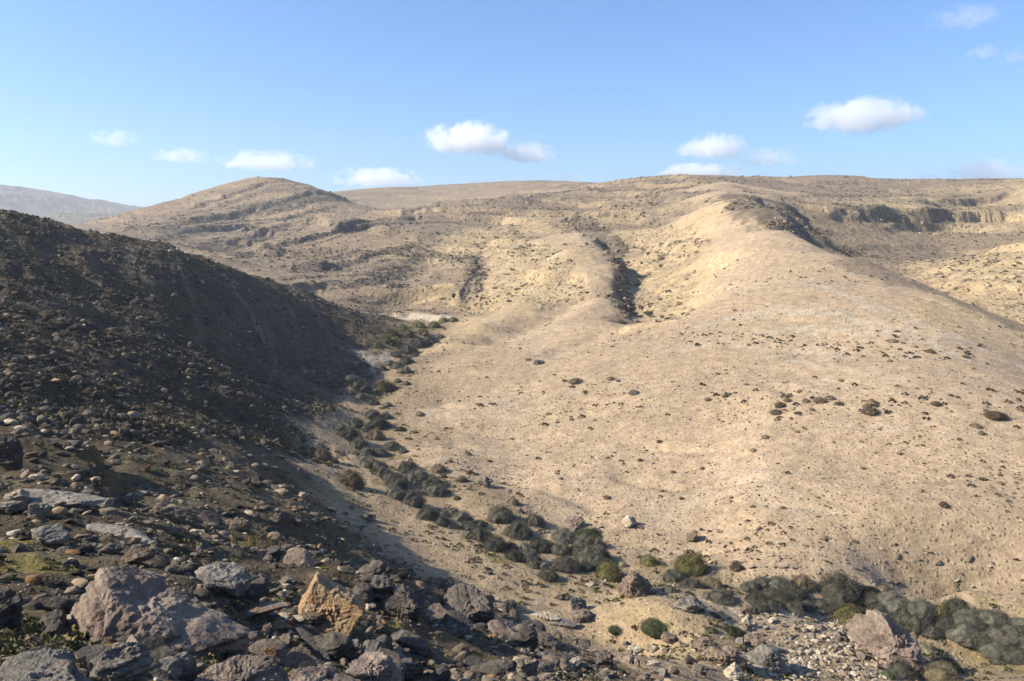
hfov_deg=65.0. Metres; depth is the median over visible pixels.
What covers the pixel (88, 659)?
stone
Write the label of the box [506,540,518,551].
shrub
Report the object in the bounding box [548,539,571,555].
shrub
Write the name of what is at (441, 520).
shrub
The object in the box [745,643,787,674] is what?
boulder
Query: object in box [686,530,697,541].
boulder
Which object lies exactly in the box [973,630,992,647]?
shrub
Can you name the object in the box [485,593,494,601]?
rock
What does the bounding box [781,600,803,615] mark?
shrub
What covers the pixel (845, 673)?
stone
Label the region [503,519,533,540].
shrub
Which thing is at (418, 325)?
shrub
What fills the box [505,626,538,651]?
stone
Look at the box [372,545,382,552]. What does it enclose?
stone
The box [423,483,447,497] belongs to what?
shrub
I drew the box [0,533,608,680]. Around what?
stones
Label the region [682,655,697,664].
stone
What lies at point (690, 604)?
boulder
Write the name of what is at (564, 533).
shrub
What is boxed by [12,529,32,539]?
stone
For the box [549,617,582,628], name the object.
slab boulder
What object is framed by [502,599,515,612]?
rock
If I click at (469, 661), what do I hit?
stone
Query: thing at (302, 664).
stone
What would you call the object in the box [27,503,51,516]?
rock
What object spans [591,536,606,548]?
shrub
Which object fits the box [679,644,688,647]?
stone
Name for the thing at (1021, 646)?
shrub
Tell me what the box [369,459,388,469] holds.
shrub
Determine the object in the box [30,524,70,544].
rock
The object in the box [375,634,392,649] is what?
stone
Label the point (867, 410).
shrub
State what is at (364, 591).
stone
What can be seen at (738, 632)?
shrub
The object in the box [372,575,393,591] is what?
rock
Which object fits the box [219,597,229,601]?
stone
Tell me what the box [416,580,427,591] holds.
stone
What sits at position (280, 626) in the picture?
rock
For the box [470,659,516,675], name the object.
stone
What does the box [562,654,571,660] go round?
stone
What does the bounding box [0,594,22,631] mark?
rock
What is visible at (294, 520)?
stone
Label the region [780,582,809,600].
shrub
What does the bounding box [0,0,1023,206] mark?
sky
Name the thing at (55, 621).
stone
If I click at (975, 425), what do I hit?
shrub
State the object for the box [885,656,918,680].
shrub
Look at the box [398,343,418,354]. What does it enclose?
shrub
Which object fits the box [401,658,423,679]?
stone
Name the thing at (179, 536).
shrub
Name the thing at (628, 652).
stone
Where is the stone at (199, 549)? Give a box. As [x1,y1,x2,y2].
[196,546,204,553]
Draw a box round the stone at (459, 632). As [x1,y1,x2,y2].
[446,627,465,637]
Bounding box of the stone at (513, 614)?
[508,609,518,622]
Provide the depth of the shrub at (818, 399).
71.82 m
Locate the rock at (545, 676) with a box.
[537,672,559,680]
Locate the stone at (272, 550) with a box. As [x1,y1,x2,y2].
[266,545,280,554]
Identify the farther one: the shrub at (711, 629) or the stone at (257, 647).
the shrub at (711, 629)
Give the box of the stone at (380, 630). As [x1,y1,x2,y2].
[374,625,385,633]
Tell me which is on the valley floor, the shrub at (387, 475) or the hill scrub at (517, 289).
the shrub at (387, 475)
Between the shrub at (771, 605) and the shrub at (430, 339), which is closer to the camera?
the shrub at (771, 605)
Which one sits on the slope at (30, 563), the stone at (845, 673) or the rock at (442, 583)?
the rock at (442, 583)
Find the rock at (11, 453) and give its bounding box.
[0,436,23,469]
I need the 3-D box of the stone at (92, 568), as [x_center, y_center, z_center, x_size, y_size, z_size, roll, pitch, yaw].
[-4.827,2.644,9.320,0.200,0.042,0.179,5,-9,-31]
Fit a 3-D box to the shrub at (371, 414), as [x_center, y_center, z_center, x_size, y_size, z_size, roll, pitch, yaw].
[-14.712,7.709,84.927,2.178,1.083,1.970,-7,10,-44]
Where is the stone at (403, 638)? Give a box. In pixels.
[390,629,430,651]
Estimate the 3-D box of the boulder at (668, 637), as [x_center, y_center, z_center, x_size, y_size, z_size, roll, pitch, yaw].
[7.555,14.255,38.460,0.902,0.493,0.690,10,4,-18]
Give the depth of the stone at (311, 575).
14.66 m
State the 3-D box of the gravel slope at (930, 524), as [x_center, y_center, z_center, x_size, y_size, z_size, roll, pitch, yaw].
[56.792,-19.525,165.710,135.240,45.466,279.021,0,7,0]
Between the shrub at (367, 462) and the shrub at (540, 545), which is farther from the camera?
the shrub at (367, 462)
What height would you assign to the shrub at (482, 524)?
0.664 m
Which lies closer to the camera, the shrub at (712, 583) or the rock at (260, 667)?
the rock at (260, 667)
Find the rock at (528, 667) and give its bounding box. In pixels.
[515,659,538,676]
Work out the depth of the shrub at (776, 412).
71.71 m
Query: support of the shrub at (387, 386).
on the valley floor
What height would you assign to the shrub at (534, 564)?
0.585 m
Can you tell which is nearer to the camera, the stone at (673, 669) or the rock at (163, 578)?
the rock at (163, 578)
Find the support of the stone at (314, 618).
on the slope at (30, 563)
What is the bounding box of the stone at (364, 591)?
[352,582,373,603]
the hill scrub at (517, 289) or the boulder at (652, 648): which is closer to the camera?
the boulder at (652, 648)
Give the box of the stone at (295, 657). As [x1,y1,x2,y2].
[281,647,316,668]
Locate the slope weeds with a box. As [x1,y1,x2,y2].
[0,422,683,680]
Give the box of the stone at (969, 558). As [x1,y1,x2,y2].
[967,554,972,562]
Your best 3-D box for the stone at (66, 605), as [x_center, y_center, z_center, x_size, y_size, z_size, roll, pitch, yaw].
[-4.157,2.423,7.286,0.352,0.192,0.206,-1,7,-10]
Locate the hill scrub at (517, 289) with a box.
[78,174,1023,317]
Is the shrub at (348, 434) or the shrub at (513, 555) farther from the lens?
the shrub at (348, 434)
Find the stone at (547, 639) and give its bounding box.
[537,631,558,649]
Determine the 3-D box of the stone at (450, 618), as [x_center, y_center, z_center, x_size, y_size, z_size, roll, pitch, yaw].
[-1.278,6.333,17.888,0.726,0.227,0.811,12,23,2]
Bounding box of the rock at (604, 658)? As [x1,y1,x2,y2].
[596,649,613,669]
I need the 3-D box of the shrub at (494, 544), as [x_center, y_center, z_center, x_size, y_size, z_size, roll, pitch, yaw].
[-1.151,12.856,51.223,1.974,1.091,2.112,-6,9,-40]
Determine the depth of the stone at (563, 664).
15.43 m
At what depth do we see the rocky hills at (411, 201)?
247.44 m
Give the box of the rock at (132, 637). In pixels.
[126,634,142,644]
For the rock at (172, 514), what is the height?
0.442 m
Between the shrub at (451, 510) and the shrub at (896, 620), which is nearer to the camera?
the shrub at (896, 620)
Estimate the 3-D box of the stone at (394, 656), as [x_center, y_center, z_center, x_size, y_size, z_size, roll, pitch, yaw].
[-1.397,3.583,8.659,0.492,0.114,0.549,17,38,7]
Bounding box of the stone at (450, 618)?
[438,610,470,633]
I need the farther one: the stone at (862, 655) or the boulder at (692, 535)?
the boulder at (692, 535)
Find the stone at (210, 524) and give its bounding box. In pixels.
[207,522,217,527]
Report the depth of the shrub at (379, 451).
71.37 m
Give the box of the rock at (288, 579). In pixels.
[278,575,297,584]
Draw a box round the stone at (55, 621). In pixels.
[38,610,69,632]
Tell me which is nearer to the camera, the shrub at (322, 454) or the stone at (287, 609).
the stone at (287, 609)
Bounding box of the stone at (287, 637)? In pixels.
[278,633,292,642]
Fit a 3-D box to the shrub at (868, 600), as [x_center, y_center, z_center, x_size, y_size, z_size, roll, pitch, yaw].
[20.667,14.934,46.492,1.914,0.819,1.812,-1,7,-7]
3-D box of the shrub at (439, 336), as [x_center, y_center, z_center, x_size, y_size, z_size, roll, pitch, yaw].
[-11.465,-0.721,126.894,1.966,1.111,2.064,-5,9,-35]
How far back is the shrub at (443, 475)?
65.95 m
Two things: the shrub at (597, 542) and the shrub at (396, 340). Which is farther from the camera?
the shrub at (396, 340)
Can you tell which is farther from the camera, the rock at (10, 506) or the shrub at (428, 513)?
the shrub at (428, 513)
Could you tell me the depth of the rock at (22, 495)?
14.70 m
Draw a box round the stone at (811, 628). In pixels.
[806,625,815,631]
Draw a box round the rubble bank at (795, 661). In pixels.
[730,606,899,680]
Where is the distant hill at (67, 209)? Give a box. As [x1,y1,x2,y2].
[0,184,143,224]
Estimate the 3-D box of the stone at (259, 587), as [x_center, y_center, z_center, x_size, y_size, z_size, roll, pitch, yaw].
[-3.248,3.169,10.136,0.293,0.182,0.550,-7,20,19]
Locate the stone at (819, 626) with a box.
[814,624,823,628]
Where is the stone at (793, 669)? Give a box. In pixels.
[790,666,796,672]
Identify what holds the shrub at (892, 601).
on the valley floor
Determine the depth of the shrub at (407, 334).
125.68 m
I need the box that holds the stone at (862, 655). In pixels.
[857,652,866,659]
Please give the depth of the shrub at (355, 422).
80.24 m
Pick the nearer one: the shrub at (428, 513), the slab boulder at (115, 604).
the slab boulder at (115, 604)
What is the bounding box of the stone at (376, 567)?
[358,560,387,574]
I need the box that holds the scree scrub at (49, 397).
[0,210,413,464]
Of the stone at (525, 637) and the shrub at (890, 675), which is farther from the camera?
the shrub at (890, 675)
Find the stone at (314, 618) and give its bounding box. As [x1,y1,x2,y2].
[301,612,325,624]
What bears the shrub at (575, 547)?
on the valley floor
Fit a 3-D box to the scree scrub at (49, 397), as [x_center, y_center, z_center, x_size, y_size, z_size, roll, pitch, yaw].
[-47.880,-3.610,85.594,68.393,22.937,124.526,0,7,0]
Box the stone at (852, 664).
[850,662,855,667]
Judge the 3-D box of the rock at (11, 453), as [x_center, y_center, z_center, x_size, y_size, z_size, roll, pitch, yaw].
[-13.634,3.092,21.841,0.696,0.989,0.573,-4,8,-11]
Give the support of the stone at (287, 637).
on the slope at (30, 563)
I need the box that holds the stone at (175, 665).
[152,651,193,679]
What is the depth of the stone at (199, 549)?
13.60 m
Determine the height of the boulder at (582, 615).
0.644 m
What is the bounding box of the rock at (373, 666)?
[345,651,401,680]
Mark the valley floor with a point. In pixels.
(437, 559)
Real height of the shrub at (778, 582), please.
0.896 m
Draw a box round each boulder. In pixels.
[24,488,105,508]
[67,565,249,657]
[86,523,151,542]
[245,601,287,617]
[298,571,365,635]
[360,513,375,520]
[476,475,492,487]
[530,611,559,619]
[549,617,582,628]
[554,594,565,599]
[563,515,584,531]
[570,596,586,609]
[570,608,593,621]
[586,582,595,585]
[616,571,651,597]
[620,515,636,527]
[627,645,643,654]
[649,645,656,652]
[660,631,676,644]
[673,595,708,612]
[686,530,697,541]
[691,636,715,650]
[692,663,708,675]
[708,645,747,670]
[723,662,744,680]
[741,602,756,614]
[741,616,750,624]
[744,632,766,647]
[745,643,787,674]
[846,609,926,678]
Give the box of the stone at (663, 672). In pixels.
[656,668,667,676]
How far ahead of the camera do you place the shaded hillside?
81.37 m
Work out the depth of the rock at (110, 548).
10.59 m
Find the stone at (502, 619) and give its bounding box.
[495,617,509,624]
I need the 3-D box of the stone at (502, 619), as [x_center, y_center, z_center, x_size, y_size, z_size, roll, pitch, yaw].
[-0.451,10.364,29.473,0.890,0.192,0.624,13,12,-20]
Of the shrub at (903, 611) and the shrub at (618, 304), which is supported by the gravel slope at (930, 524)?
the shrub at (618, 304)
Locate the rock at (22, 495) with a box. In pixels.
[1,489,29,501]
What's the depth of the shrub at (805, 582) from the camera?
47.33 m
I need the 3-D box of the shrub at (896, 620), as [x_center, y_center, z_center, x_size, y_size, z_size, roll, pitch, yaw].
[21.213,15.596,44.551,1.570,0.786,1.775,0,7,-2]
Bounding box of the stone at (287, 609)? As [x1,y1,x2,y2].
[280,606,298,611]
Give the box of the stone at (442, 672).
[428,663,450,680]
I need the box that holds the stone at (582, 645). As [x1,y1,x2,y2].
[577,642,588,648]
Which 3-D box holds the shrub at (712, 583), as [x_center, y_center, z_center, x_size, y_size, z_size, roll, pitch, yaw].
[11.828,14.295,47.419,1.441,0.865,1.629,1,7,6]
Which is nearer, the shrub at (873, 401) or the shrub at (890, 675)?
the shrub at (890, 675)
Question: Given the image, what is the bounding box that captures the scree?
[0,209,415,462]
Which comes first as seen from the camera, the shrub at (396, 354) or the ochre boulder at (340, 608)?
the ochre boulder at (340, 608)
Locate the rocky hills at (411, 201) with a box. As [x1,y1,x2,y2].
[72,174,1023,323]
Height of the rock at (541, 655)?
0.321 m
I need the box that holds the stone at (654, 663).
[646,660,660,665]
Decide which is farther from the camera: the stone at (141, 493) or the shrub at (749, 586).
the shrub at (749, 586)
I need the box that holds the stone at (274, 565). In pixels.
[270,563,278,567]
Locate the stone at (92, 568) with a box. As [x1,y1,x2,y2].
[86,566,103,570]
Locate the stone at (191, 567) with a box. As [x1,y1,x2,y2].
[180,562,200,572]
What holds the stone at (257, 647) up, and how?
on the slope at (30, 563)
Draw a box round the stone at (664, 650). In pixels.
[661,648,667,653]
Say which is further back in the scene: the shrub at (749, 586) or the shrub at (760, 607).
the shrub at (749, 586)
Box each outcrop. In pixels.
[382,584,423,622]
[444,583,494,623]
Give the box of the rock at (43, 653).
[0,647,76,669]
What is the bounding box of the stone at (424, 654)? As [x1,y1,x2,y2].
[416,649,431,656]
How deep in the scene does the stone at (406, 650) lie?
9.65 m
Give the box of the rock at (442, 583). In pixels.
[433,577,451,590]
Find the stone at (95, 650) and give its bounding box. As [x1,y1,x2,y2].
[75,644,111,657]
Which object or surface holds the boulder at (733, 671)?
on the valley floor
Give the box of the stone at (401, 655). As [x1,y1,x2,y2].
[392,650,406,679]
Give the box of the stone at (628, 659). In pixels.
[621,654,632,663]
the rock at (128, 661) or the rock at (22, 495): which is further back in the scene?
the rock at (22, 495)
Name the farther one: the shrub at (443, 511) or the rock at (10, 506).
the shrub at (443, 511)
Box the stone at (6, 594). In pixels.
[0,588,16,603]
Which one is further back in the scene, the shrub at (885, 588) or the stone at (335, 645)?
the shrub at (885, 588)
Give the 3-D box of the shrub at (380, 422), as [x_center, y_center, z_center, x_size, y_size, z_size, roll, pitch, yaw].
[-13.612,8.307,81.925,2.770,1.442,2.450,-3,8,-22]
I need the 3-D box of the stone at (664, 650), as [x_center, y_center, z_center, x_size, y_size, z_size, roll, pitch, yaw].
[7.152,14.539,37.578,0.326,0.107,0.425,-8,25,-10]
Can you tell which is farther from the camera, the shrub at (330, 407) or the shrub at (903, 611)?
the shrub at (330, 407)
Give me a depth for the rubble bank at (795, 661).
38.99 m
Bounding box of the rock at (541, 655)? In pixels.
[535,651,559,658]
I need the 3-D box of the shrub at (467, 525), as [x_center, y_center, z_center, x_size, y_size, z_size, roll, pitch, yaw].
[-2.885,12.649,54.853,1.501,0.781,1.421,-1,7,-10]
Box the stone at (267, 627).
[260,622,273,634]
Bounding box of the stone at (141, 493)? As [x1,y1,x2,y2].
[135,491,146,495]
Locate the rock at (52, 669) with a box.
[0,657,92,680]
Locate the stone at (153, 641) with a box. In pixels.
[141,634,170,650]
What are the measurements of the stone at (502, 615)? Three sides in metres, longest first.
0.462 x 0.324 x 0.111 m
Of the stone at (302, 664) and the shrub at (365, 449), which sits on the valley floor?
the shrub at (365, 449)
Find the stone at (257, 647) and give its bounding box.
[247,638,285,660]
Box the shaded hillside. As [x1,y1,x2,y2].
[0,209,409,465]
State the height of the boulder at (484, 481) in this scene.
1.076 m
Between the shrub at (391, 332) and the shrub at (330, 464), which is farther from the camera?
the shrub at (391, 332)
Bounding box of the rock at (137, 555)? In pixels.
[120,547,154,562]
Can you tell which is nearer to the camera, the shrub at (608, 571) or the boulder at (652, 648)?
the boulder at (652, 648)
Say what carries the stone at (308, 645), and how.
on the slope at (30, 563)
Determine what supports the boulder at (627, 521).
on the gravel slope at (930, 524)
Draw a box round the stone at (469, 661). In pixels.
[462,656,482,669]
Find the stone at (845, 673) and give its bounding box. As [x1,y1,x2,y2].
[841,670,851,679]
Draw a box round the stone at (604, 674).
[600,669,610,678]
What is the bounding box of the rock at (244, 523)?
[229,516,252,531]
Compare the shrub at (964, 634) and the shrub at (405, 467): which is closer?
the shrub at (964, 634)
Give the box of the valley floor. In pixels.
[285,309,1023,680]
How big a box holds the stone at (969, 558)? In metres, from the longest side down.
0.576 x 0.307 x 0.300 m
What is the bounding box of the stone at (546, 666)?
[537,659,554,674]
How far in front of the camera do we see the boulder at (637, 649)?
38.64 m
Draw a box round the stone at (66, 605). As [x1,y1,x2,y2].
[37,597,75,613]
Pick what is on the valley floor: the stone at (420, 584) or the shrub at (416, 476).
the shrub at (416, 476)
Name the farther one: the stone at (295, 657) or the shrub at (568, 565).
the shrub at (568, 565)
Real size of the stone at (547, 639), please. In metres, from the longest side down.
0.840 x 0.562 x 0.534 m
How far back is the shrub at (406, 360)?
110.87 m
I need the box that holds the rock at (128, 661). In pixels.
[85,641,153,680]
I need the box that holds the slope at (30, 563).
[0,424,687,680]
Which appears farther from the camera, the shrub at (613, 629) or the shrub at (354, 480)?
the shrub at (354, 480)
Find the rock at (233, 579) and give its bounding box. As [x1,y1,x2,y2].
[194,561,252,596]
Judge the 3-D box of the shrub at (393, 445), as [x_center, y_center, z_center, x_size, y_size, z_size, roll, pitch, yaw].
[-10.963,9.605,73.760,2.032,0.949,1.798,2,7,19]
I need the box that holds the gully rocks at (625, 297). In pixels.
[556,211,643,322]
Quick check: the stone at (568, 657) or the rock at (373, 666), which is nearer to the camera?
the rock at (373, 666)
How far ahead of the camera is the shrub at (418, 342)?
122.30 m
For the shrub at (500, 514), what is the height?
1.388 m
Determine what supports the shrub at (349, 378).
on the shaded hillside
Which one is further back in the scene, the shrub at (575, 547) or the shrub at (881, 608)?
the shrub at (575, 547)
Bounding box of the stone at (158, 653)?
[150,646,198,670]
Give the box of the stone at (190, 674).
[180,668,199,680]
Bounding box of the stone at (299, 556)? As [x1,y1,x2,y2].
[283,547,313,566]
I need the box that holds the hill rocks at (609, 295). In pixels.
[88,175,1023,323]
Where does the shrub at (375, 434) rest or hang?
on the valley floor
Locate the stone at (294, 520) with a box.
[290,517,302,523]
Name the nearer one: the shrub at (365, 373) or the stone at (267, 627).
the stone at (267, 627)
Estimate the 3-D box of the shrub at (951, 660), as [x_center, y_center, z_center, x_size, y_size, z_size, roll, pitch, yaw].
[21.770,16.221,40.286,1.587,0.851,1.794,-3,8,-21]
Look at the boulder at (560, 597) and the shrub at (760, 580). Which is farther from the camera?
the shrub at (760, 580)
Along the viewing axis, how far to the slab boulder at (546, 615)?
41.23 m
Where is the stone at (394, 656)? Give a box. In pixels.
[377,648,405,680]
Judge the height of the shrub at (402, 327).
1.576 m
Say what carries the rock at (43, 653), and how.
on the slope at (30, 563)
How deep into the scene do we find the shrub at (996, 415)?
65.71 m
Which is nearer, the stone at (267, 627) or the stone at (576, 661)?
the stone at (267, 627)
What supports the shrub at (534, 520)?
on the gravel slope at (930, 524)
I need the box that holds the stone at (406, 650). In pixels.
[401,648,409,654]
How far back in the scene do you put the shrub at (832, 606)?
45.78 m
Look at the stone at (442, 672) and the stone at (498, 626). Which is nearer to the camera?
the stone at (442, 672)
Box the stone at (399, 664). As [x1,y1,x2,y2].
[396,662,403,672]
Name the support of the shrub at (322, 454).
on the shaded hillside
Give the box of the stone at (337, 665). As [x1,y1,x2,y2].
[332,662,342,667]
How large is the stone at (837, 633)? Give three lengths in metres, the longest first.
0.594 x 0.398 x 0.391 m
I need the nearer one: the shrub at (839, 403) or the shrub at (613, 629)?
the shrub at (613, 629)
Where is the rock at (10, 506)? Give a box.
[0,500,27,513]
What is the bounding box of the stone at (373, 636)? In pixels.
[369,633,379,639]
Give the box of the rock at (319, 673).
[288,665,358,680]
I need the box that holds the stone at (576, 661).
[569,657,581,667]
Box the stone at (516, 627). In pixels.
[512,623,533,631]
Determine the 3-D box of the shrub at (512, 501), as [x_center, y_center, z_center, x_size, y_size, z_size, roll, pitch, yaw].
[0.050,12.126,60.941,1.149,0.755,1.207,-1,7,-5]
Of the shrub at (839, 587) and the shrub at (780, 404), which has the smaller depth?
the shrub at (839, 587)
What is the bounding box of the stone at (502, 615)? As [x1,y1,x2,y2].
[497,612,505,617]
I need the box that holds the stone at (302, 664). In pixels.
[298,661,315,667]
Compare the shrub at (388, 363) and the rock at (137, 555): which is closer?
the rock at (137, 555)
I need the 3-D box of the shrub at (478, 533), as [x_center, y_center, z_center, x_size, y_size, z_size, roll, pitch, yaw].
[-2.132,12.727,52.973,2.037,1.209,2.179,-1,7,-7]
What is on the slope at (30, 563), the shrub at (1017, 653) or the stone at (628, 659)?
the stone at (628, 659)
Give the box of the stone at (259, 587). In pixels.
[249,577,269,603]
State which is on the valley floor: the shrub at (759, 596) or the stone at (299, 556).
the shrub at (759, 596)
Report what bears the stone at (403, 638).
on the slope at (30, 563)
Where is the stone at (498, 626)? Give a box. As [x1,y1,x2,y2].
[487,619,517,638]
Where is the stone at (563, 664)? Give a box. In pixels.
[542,654,575,671]
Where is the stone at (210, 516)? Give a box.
[202,510,222,524]
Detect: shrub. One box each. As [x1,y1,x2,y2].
[173,532,183,540]
[209,541,218,545]
[312,446,331,461]
[323,460,332,466]
[326,404,335,410]
[334,422,345,430]
[336,469,366,489]
[337,426,361,441]
[343,374,355,382]
[348,417,364,427]
[348,435,368,449]
[352,380,362,386]
[355,392,365,399]
[357,383,373,392]
[357,451,372,459]
[359,360,370,368]
[359,369,373,377]
[359,446,373,454]
[359,456,375,468]
[360,424,371,431]
[365,398,380,405]
[365,409,381,418]
[365,427,386,440]
[367,415,391,429]
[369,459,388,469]
[371,465,390,477]
[372,446,389,456]
[373,339,382,346]
[374,378,396,392]
[376,364,386,370]
[379,335,392,342]
[381,412,391,419]
[381,471,403,482]
[382,402,392,406]
[383,440,401,450]
[384,360,393,365]
[384,477,407,489]
[385,486,404,500]
[386,328,398,335]
[389,350,401,357]
[390,361,403,368]
[391,336,401,344]
[396,324,409,331]
[396,365,411,373]
[396,426,406,430]
[397,355,414,364]
[397,447,408,453]
[397,460,419,473]
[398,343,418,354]
[400,489,426,507]
[401,328,414,337]
[403,467,430,484]
[409,336,428,347]
[409,352,419,357]
[412,321,426,327]
[415,411,423,415]
[416,328,428,335]
[416,506,439,520]
[419,474,443,489]
[422,335,438,343]
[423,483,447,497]
[427,320,440,327]
[430,463,446,473]
[433,514,451,526]
[435,333,445,339]
[437,317,448,323]
[438,509,450,516]
[439,472,446,478]
[448,507,458,514]
[449,316,458,321]
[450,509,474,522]
[456,475,468,482]
[460,520,477,530]
[466,525,492,541]
[473,519,487,529]
[478,533,508,551]
[487,503,515,524]
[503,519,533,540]
[504,548,522,562]
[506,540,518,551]
[507,496,519,505]
[518,542,534,551]
[518,548,541,562]
[526,513,546,527]
[526,559,539,569]
[529,536,553,553]
[532,360,543,364]
[536,567,558,582]
[538,561,549,569]
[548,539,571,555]
[549,554,583,574]
[550,526,576,543]
[568,377,583,383]
[568,544,583,555]
[571,532,593,547]
[572,543,607,568]
[574,526,603,538]
[580,561,594,571]
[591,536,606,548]
[594,557,624,582]
[600,547,611,561]
[607,624,621,634]
[611,301,626,307]
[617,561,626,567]
[627,389,638,394]
[637,617,667,637]
[639,553,658,566]
[662,567,685,582]
[662,584,677,592]
[673,550,709,576]
[675,577,704,588]
[701,576,724,589]
[702,591,711,599]
[705,588,735,605]
[705,626,718,633]
[725,626,746,637]
[729,562,743,571]
[740,579,760,592]
[744,590,770,602]
[747,600,768,613]
[751,575,769,589]
[760,599,779,613]
[763,586,777,594]
[764,574,792,589]
[768,587,801,609]
[770,409,781,414]
[774,401,785,407]
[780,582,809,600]
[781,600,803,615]
[791,573,816,591]
[800,600,816,613]
[802,399,809,402]
[813,598,830,611]
[814,396,828,403]
[816,566,866,606]
[822,599,836,612]
[824,395,835,399]
[829,602,865,623]
[834,401,844,405]
[854,600,866,610]
[858,590,878,608]
[860,406,879,415]
[861,586,880,594]
[862,601,896,616]
[865,399,879,404]
[875,590,908,613]
[879,584,891,591]
[879,670,895,679]
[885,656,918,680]
[888,339,899,342]
[890,615,908,631]
[894,603,908,618]
[898,612,934,632]
[902,596,936,620]
[918,641,937,655]
[918,660,964,680]
[919,624,943,637]
[925,349,935,353]
[928,655,962,672]
[930,401,942,405]
[930,614,954,632]
[932,602,950,616]
[937,501,948,507]
[939,619,985,647]
[943,596,967,612]
[949,605,986,631]
[970,423,981,427]
[970,638,1017,664]
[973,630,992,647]
[976,608,1010,628]
[981,619,1023,649]
[984,411,1009,420]
[999,645,1023,664]
[1009,617,1023,629]
[1012,624,1023,648]
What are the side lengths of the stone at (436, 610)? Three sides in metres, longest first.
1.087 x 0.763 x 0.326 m
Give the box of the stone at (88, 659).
[79,656,94,667]
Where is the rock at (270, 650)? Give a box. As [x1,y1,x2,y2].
[263,646,278,655]
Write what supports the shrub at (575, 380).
on the gravel slope at (930, 524)
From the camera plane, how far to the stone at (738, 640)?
38.03 m
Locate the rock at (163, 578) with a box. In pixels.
[142,569,166,580]
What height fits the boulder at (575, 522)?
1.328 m
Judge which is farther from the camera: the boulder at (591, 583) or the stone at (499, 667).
the boulder at (591, 583)
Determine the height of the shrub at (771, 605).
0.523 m
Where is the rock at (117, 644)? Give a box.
[111,641,124,647]
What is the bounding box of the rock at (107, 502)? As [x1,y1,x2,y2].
[97,498,114,507]
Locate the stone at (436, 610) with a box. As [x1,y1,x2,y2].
[425,603,447,618]
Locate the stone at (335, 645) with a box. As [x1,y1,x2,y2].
[314,631,353,659]
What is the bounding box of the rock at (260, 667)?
[195,654,289,680]
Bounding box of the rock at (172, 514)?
[149,506,186,522]
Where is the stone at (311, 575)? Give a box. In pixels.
[308,573,315,577]
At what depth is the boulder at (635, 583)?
43.59 m
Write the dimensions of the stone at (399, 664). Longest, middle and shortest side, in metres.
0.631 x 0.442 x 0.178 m
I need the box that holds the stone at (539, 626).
[519,619,545,632]
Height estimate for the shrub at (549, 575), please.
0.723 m
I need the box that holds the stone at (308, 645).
[305,641,315,648]
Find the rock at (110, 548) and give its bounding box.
[99,542,124,554]
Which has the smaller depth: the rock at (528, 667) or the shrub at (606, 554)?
the rock at (528, 667)
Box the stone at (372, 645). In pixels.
[361,639,385,654]
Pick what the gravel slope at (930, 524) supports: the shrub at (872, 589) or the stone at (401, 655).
the shrub at (872, 589)
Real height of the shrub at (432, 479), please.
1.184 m
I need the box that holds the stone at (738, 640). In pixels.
[735,637,743,643]
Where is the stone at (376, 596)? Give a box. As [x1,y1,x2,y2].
[372,593,383,598]
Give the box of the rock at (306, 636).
[295,627,329,660]
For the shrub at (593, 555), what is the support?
on the valley floor
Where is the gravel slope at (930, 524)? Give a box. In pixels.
[404,182,1023,608]
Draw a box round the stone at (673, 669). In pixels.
[665,665,679,674]
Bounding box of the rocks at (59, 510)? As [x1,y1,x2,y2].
[0,418,686,680]
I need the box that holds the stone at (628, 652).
[619,650,632,654]
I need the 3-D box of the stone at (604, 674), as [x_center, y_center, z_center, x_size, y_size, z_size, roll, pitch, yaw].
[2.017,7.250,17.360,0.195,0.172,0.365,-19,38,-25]
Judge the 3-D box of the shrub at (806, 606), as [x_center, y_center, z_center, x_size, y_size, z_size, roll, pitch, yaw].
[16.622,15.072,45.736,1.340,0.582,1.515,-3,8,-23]
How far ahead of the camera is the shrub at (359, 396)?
90.87 m
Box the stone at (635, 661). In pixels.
[631,656,639,666]
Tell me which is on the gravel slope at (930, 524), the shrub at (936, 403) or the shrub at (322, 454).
the shrub at (936, 403)
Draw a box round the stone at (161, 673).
[148,668,173,679]
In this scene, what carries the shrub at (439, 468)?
on the valley floor
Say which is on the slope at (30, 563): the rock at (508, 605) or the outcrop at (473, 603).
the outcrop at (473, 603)
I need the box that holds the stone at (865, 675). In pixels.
[861,673,870,677]
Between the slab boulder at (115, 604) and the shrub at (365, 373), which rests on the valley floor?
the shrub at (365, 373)
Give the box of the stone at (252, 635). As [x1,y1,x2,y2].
[248,631,257,641]
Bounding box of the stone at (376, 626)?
[374,623,382,628]
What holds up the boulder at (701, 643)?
on the valley floor
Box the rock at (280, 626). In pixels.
[269,617,292,633]
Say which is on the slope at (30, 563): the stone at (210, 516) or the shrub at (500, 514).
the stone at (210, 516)
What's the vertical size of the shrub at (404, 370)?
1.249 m
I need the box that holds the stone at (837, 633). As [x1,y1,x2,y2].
[834,631,842,636]

